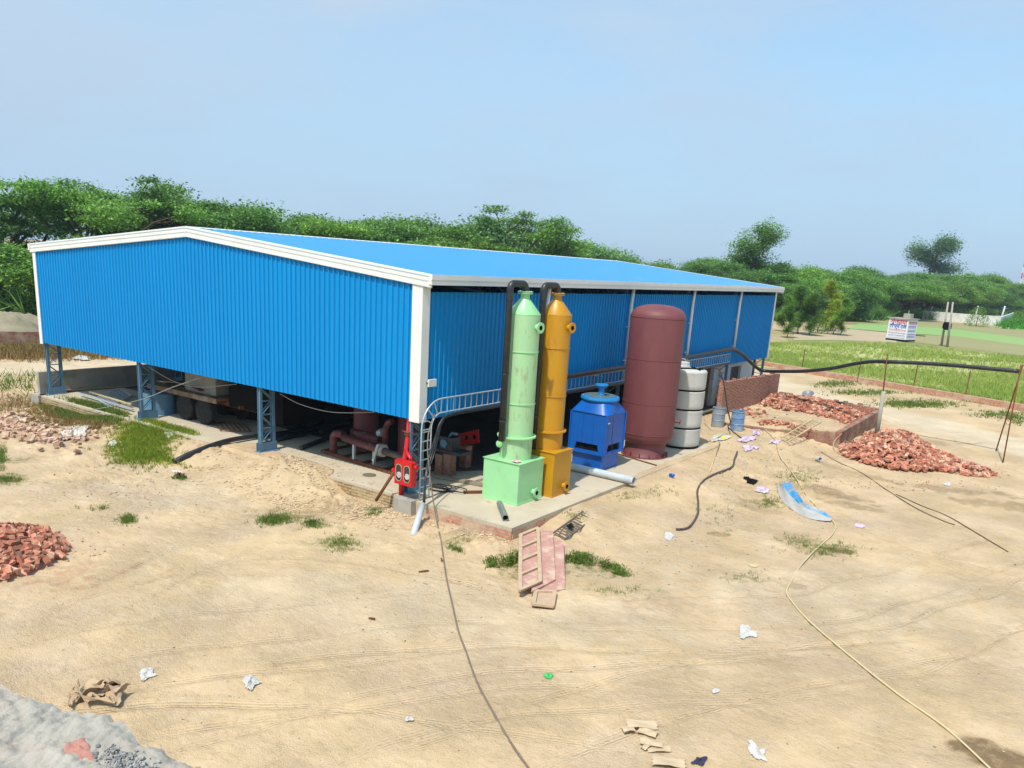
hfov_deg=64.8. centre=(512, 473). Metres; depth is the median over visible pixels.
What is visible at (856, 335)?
fallow field
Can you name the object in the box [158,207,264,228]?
tree
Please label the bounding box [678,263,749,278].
tree
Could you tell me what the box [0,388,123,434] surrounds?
dry grass
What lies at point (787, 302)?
young tree
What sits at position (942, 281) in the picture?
tree
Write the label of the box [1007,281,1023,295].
tree
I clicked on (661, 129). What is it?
sky
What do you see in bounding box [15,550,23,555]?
brick
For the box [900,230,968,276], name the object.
tree
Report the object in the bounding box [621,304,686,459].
pressure tank
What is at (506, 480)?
scrubber tower
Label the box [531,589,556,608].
wooden board
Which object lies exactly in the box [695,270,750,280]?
tree
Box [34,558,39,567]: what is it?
brick
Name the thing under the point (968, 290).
tree
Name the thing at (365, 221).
tree
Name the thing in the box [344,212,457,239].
tree
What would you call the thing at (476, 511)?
concrete platform
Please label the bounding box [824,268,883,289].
tree
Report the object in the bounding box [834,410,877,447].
brick wall
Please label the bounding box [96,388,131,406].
steel grating
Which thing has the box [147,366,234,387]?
wire
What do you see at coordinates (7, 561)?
brick
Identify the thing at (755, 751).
paper scrap
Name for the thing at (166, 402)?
steel tub
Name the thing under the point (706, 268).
tree
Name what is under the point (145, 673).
paper scrap
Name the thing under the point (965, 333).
green field
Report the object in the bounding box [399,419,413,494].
fire riser pipe
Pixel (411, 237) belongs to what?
tree
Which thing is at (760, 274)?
tree
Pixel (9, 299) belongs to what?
undergrowth
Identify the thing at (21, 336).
boundary wall
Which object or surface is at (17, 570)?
brick rubble
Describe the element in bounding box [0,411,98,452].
brick rubble
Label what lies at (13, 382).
weeds
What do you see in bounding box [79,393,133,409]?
plank
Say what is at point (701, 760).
dark rag
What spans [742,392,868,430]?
brick rubble
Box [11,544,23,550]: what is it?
brick
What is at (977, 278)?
tree
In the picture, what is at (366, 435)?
pump skid
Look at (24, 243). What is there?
tree
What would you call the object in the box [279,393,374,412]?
wire
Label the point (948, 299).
tree
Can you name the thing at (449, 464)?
brick pier
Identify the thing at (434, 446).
power cable
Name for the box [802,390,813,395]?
mortar pan
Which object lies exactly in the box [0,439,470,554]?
grass tufts
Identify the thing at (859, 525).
paper scrap
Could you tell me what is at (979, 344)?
brown field
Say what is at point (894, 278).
tree
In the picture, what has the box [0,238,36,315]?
tree
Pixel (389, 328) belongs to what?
factory shed
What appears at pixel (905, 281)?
tree
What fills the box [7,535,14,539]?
brick
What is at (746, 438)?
torn plastic
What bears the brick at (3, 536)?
on the brick rubble at (17, 570)
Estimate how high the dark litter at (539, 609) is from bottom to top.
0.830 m
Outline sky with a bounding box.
[0,0,1023,283]
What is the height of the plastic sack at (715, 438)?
0.128 m
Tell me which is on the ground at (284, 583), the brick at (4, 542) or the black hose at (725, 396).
the black hose at (725, 396)
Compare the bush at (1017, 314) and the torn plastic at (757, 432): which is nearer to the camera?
the torn plastic at (757, 432)
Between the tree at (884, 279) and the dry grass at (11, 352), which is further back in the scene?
the tree at (884, 279)
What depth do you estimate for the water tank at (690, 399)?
30.77 m
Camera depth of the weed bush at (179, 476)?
24.57 m
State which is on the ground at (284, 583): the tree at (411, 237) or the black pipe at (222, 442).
the black pipe at (222, 442)
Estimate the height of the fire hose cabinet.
0.680 m
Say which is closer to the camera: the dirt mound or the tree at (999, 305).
the dirt mound
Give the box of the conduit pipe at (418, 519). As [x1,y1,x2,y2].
[410,502,425,534]
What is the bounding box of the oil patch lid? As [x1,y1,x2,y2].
[363,473,375,476]
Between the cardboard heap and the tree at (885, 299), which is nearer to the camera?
the cardboard heap
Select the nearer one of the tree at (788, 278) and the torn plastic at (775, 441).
the torn plastic at (775, 441)
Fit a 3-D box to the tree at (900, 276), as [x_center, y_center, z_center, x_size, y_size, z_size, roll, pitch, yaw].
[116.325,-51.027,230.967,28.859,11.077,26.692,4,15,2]
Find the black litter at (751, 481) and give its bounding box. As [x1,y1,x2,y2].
[744,476,757,483]
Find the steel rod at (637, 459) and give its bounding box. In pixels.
[618,453,656,465]
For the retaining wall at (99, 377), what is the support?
on the concrete platform
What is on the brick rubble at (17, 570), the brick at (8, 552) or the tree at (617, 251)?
the brick at (8, 552)
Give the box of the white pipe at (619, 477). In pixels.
[571,463,635,484]
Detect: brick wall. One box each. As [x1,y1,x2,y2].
[716,373,779,413]
[724,422,834,445]
[777,392,878,412]
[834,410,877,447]
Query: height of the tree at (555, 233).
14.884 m
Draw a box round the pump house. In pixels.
[885,312,924,341]
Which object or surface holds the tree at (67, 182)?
on the ground at (284, 583)
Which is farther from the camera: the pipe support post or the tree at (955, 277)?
the tree at (955, 277)
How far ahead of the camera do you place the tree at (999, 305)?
260.34 m
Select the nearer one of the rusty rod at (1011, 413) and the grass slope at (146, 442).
the grass slope at (146, 442)
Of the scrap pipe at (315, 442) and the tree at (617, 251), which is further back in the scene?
the tree at (617, 251)
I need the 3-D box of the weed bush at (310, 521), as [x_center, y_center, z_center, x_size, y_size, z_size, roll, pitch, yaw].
[-5.283,1.287,21.212,0.581,0.191,0.386,13,17,33]
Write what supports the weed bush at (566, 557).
on the ground at (284, 583)
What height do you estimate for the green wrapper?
0.038 m
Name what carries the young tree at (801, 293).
on the fallow field at (856, 335)
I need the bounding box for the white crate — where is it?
[185,372,230,395]
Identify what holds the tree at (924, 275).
on the tree floor
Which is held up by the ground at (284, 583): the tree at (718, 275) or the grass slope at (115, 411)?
the grass slope at (115, 411)
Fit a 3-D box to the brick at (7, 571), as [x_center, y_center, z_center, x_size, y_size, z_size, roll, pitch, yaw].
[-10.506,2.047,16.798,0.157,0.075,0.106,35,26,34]
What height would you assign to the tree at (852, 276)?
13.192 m
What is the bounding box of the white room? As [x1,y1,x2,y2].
[704,360,752,405]
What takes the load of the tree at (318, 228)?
on the tree floor
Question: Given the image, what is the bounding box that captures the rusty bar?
[463,490,481,492]
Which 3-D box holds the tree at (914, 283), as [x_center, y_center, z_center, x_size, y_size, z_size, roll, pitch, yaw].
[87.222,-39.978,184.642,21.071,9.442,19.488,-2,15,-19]
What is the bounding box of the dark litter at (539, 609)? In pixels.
[27,429,1015,759]
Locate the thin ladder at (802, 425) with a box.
[781,419,821,441]
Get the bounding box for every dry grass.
[0,341,122,362]
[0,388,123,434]
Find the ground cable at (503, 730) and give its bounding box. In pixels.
[427,413,529,767]
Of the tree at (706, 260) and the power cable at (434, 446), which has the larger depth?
the tree at (706, 260)
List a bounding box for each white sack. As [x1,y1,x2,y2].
[61,425,91,439]
[72,355,89,359]
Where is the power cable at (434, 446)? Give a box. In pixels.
[423,363,727,502]
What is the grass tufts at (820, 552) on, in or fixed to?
on the ground at (284, 583)
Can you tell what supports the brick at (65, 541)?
on the brick rubble at (17, 570)
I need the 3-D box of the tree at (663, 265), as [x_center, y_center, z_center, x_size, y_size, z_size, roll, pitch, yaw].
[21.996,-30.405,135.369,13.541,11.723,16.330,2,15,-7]
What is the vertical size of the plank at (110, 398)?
0.070 m
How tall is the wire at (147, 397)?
2.244 m
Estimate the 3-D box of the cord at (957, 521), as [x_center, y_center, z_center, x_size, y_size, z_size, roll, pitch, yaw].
[13.726,1.442,25.298,0.333,0.068,5.766,2,15,-6]
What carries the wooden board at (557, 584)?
on the ground at (284, 583)
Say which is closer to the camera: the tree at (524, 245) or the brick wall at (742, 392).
the brick wall at (742, 392)
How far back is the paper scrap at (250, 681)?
13.26 m
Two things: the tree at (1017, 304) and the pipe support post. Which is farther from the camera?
the tree at (1017, 304)
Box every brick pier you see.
[435,452,443,474]
[443,453,455,475]
[459,444,471,467]
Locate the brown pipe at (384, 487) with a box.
[375,471,393,501]
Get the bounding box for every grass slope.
[28,394,138,428]
[87,412,200,474]
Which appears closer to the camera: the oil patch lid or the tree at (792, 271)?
the oil patch lid
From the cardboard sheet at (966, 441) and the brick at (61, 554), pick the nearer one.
the brick at (61, 554)
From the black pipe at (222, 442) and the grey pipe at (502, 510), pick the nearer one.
the grey pipe at (502, 510)
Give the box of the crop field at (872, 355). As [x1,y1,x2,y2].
[752,343,1023,402]
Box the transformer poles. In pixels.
[940,302,953,346]
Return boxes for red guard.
[454,428,479,462]
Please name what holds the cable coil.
on the concrete platform
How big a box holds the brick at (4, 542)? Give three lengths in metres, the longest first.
0.225 x 0.108 x 0.075 m
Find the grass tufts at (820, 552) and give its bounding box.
[560,464,873,598]
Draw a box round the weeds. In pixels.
[0,340,114,397]
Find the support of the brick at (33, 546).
on the brick rubble at (17, 570)
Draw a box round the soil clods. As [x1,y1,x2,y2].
[1,388,1020,762]
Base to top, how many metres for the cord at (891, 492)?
0.132 m
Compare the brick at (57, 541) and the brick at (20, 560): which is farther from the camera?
the brick at (57, 541)
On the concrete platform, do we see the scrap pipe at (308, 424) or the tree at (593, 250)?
the scrap pipe at (308, 424)
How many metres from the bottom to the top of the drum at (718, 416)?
0.905 m
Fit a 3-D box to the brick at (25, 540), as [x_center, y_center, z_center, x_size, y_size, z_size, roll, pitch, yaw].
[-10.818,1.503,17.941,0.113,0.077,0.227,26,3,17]
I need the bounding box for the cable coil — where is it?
[430,483,466,492]
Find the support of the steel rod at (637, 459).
on the concrete platform
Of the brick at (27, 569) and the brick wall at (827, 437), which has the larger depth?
the brick wall at (827, 437)
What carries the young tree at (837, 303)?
on the fallow field at (856, 335)
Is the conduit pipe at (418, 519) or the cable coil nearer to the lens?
the conduit pipe at (418, 519)
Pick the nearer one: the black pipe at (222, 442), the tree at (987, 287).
the black pipe at (222, 442)
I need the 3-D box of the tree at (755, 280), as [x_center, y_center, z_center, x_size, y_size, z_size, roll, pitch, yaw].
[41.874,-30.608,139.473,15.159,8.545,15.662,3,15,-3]
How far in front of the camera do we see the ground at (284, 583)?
16.59 m
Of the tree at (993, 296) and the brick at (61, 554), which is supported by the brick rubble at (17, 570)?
the brick at (61, 554)
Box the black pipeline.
[567,347,1018,378]
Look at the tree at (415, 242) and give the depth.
93.97 m
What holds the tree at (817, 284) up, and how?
on the tree floor
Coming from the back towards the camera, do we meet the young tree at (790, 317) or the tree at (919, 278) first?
the tree at (919, 278)
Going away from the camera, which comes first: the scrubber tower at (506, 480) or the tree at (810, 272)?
the scrubber tower at (506, 480)
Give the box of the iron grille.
[214,422,250,431]
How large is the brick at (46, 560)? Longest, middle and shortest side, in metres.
0.157 x 0.106 x 0.075 m
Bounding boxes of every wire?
[83,376,204,411]
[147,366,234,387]
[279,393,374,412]
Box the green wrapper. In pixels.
[543,672,552,678]
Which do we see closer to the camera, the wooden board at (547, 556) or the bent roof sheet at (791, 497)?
the wooden board at (547, 556)
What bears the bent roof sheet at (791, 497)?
on the ground at (284, 583)
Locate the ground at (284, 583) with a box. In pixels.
[0,239,1023,767]
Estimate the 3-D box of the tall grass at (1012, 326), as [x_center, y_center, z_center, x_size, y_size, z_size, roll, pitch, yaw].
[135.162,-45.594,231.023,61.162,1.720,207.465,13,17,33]
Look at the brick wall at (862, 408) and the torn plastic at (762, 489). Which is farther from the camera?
the brick wall at (862, 408)
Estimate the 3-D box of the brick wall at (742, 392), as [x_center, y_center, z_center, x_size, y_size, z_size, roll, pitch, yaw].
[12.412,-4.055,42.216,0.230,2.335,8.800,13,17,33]
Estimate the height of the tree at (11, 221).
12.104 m
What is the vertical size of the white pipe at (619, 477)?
0.260 m
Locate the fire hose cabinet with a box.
[391,458,418,487]
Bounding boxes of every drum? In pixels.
[711,406,725,426]
[730,409,745,431]
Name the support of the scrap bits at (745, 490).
on the ground at (284, 583)
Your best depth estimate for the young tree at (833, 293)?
116.98 m
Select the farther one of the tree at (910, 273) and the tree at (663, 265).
the tree at (910, 273)
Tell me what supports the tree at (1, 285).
on the ground at (284, 583)
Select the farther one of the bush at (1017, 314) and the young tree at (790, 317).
the bush at (1017, 314)
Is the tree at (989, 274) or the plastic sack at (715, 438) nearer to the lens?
the plastic sack at (715, 438)
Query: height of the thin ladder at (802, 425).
0.518 m
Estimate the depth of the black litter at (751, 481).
28.04 m
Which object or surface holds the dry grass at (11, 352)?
on the ground at (284, 583)
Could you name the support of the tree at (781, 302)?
on the tree floor
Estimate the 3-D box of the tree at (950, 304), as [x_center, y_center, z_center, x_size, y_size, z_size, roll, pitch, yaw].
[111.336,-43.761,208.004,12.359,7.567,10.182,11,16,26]
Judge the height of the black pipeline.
1.844 m
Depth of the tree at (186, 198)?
94.33 m
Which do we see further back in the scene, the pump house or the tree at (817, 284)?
the tree at (817, 284)
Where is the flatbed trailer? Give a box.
[147,380,265,424]
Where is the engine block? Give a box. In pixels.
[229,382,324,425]
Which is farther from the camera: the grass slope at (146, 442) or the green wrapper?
the grass slope at (146, 442)
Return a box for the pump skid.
[321,407,434,474]
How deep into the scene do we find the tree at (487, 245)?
99.41 m
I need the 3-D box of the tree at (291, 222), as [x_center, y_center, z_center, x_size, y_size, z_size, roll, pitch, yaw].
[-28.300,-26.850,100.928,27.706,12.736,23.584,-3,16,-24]
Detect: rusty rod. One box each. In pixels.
[995,365,1022,450]
[1002,365,1021,462]
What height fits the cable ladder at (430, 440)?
2.802 m
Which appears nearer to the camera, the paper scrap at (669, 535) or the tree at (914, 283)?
the paper scrap at (669, 535)
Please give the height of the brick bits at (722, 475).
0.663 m
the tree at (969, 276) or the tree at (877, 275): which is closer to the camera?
the tree at (877, 275)
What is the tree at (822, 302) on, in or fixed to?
on the tree floor
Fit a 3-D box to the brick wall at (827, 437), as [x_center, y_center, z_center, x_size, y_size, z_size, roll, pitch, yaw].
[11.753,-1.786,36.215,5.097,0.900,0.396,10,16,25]
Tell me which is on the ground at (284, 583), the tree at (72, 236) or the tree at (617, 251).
the tree at (72, 236)
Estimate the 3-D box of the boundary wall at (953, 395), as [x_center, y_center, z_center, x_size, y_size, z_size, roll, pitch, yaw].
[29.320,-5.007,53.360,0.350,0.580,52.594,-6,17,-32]
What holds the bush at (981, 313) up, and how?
on the brown field at (1016, 332)
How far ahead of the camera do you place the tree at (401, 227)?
97.56 m
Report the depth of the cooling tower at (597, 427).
27.02 m
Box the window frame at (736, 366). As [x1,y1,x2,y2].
[730,366,738,377]
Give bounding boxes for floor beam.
[436,474,482,486]
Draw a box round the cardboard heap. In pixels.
[67,677,129,707]
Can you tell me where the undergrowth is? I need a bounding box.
[0,283,1023,321]
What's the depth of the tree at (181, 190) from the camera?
81.05 m
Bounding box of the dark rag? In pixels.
[691,756,707,764]
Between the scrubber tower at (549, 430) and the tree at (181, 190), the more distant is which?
the tree at (181, 190)
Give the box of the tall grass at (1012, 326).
[885,313,1023,329]
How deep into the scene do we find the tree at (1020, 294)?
288.05 m
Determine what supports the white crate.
on the flatbed trailer
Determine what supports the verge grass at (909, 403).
on the ground at (284, 583)
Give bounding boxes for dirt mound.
[0,311,38,330]
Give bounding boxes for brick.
[0,534,7,539]
[1,557,10,563]
[2,540,11,546]
[3,549,11,554]
[3,560,15,565]
[4,569,11,574]
[4,574,11,579]
[6,529,15,534]
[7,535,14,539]
[7,540,15,544]
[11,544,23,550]
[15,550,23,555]
[16,554,23,565]
[21,539,30,542]
[24,563,30,571]
[28,544,39,548]
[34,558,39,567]
[41,544,50,549]
[42,556,50,563]
[53,539,63,547]
[55,550,66,557]
[61,539,70,546]
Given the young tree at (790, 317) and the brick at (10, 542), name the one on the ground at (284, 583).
the young tree at (790, 317)
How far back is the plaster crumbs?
1.92 m
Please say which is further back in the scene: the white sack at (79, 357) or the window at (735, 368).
the white sack at (79, 357)
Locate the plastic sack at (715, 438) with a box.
[710,434,730,441]
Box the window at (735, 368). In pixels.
[730,366,738,379]
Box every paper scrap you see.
[139,668,155,680]
[242,674,261,689]
[405,716,413,720]
[665,532,673,539]
[740,624,757,638]
[747,739,766,760]
[854,523,864,527]
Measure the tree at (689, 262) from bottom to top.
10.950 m
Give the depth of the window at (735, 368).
44.21 m
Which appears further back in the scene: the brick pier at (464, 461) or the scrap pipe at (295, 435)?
the scrap pipe at (295, 435)
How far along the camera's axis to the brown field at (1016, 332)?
154.67 m
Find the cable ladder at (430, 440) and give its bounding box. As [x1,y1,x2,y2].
[419,353,730,499]
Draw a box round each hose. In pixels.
[676,451,737,529]
[701,367,741,437]
[758,419,990,767]
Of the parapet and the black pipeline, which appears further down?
the parapet
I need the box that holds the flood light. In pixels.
[426,379,436,386]
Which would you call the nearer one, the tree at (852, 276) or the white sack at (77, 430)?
the white sack at (77, 430)
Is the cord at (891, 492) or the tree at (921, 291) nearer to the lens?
the cord at (891, 492)
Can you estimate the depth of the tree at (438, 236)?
105.62 m
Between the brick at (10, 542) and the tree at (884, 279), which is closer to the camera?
the brick at (10, 542)
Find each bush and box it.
[171,470,187,479]
[300,518,319,525]
[482,547,517,569]
[564,553,579,563]
[568,549,638,576]
[810,320,828,333]
[964,306,990,326]
[1005,311,1023,325]
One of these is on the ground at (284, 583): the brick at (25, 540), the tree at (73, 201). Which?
the tree at (73, 201)
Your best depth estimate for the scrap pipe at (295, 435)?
29.11 m
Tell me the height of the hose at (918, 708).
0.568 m
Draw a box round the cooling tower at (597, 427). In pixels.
[568,383,626,469]
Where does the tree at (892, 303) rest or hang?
on the tree floor
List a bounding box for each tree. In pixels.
[0,172,219,240]
[0,176,124,285]
[0,192,64,247]
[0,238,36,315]
[0,267,24,290]
[3,236,68,270]
[17,174,243,237]
[52,233,93,239]
[95,184,304,234]
[115,192,203,221]
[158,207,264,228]
[221,200,378,237]
[252,211,384,230]
[288,213,437,243]
[289,213,390,240]
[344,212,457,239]
[353,231,502,250]
[363,218,504,248]
[371,225,433,244]
[378,238,438,245]
[424,204,595,258]
[439,222,522,252]
[440,213,588,256]
[572,237,646,264]
[572,242,624,261]
[584,244,649,265]
[626,258,684,270]
[673,259,720,268]
[677,261,755,280]
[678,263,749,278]
[679,258,785,284]
[690,255,785,272]
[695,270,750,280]
[712,259,804,282]
[721,213,791,282]
[729,272,796,299]
[740,260,802,284]
[771,260,831,280]
[774,293,795,329]
[775,280,821,320]
[775,282,829,319]
[781,303,802,337]
[786,284,816,333]
[796,264,875,290]
[799,276,858,314]
[801,292,827,335]
[818,279,843,328]
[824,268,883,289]
[825,280,888,321]
[827,299,843,333]
[830,296,856,334]
[841,264,886,275]
[848,268,896,288]
[868,292,890,317]
[870,278,955,310]
[871,271,892,281]
[873,288,902,315]
[874,278,945,310]
[884,272,916,277]
[885,270,933,280]
[885,274,942,307]
[888,275,979,293]
[894,278,945,310]
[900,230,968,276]
[909,291,969,309]
[911,276,925,304]
[915,276,978,311]
[920,273,984,303]
[925,277,987,313]
[927,290,967,310]
[930,271,982,279]
[956,272,1008,283]
[956,287,1005,314]
[960,275,997,306]
[965,280,1009,307]
[982,275,1010,292]
[983,289,1015,315]
[988,300,1008,308]
[995,285,1022,313]
[1005,299,1023,310]
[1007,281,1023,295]
[1016,288,1023,309]
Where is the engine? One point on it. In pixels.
(449, 443)
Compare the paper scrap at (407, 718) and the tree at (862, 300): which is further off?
the tree at (862, 300)
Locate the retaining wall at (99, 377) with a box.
[36,364,180,393]
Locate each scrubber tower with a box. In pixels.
[481,280,544,505]
[531,282,575,497]
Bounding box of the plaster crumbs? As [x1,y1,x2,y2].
[91,742,159,767]
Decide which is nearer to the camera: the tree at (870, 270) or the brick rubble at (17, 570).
the brick rubble at (17, 570)
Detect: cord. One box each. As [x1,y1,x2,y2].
[822,452,954,524]
[896,494,1007,551]
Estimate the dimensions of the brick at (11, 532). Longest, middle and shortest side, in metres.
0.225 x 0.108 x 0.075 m
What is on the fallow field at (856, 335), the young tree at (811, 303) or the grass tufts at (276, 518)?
the young tree at (811, 303)
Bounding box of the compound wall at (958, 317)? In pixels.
[922,311,1013,324]
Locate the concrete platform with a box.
[30,384,717,540]
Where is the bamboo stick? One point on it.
(714, 456)
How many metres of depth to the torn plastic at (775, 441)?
34.04 m
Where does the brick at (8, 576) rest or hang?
on the brick rubble at (17, 570)
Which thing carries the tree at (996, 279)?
on the tree floor
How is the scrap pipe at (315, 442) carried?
on the concrete platform
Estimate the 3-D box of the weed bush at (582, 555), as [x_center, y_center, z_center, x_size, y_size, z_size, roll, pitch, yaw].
[2.110,2.078,19.520,2.193,0.390,0.919,13,17,33]
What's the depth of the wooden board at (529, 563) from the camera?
18.75 m
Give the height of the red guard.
1.199 m
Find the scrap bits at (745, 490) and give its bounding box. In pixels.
[9,414,889,734]
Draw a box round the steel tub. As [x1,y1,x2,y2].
[143,390,176,415]
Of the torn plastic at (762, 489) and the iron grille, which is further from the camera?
the iron grille
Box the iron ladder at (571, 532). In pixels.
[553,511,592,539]
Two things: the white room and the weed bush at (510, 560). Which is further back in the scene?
the white room
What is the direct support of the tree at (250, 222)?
on the ground at (284, 583)
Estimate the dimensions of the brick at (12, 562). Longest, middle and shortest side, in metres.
0.227 x 0.109 x 0.076 m
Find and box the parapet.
[0,684,200,767]
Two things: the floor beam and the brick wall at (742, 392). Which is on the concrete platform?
the floor beam
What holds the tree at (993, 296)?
on the yard ground
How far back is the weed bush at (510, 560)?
19.15 m
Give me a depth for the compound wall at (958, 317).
184.14 m
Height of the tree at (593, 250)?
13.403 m
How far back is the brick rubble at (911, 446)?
32.68 m
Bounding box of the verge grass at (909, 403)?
[810,379,1023,425]
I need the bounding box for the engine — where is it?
[436,432,471,456]
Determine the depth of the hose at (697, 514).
25.87 m
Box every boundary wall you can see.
[0,331,39,346]
[756,360,1023,410]
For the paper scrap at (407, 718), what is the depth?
12.52 m
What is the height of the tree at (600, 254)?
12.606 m
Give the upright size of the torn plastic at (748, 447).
0.214 m
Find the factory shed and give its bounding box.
[27,226,784,493]
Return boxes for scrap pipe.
[266,426,333,441]
[275,420,324,437]
[299,428,349,449]
[318,416,353,433]
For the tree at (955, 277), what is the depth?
226.40 m
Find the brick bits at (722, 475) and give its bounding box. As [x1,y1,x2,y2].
[29,416,1020,579]
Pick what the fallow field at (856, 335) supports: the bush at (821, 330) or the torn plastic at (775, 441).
the bush at (821, 330)
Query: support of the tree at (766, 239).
on the tree floor
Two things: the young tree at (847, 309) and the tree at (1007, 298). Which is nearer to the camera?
the young tree at (847, 309)
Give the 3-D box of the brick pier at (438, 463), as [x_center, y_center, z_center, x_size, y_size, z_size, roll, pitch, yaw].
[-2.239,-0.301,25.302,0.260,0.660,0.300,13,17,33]
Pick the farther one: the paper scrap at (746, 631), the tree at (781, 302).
the tree at (781, 302)
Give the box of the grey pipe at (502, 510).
[496,500,508,520]
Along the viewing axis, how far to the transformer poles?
100.94 m
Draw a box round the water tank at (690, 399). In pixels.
[666,361,707,448]
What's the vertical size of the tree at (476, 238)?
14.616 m
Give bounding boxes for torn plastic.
[737,436,755,441]
[743,444,759,451]
[752,429,759,435]
[755,486,769,492]
[769,439,779,443]
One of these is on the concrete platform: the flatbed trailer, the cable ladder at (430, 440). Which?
the flatbed trailer
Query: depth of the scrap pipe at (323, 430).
30.49 m
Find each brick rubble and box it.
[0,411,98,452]
[0,524,68,580]
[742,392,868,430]
[838,428,997,477]
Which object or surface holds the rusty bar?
on the concrete platform
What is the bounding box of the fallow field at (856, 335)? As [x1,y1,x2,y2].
[794,329,895,341]
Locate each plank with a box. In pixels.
[66,385,134,390]
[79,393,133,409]
[89,391,131,404]
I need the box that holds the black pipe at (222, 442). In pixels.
[172,420,349,463]
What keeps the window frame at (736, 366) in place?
in the white room
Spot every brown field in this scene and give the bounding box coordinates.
[828,320,1023,337]
[915,334,1023,355]
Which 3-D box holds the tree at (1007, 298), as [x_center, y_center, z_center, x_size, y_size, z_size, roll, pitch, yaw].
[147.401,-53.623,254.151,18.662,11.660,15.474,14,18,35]
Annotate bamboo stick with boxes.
[709,441,719,471]
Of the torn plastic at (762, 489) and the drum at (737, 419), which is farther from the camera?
the drum at (737, 419)
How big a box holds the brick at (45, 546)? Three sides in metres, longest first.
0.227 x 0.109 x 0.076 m
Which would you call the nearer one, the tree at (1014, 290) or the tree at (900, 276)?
the tree at (900, 276)
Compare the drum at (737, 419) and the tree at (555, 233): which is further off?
the tree at (555, 233)
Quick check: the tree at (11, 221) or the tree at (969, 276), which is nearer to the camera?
the tree at (11, 221)
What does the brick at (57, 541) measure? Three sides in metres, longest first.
0.227 x 0.109 x 0.077 m
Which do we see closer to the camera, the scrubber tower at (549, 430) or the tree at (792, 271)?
the scrubber tower at (549, 430)
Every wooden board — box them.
[518,526,541,592]
[531,530,554,593]
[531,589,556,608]
[542,537,564,591]
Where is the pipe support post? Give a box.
[874,354,887,433]
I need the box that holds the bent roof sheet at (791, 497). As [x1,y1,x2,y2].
[775,482,831,520]
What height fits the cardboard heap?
0.346 m
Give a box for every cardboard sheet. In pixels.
[955,439,981,443]
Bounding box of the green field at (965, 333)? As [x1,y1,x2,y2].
[848,324,1023,345]
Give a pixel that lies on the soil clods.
(349, 516)
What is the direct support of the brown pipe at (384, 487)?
attached to the fire hose cabinet
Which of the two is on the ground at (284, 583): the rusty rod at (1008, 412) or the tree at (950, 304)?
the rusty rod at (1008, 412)

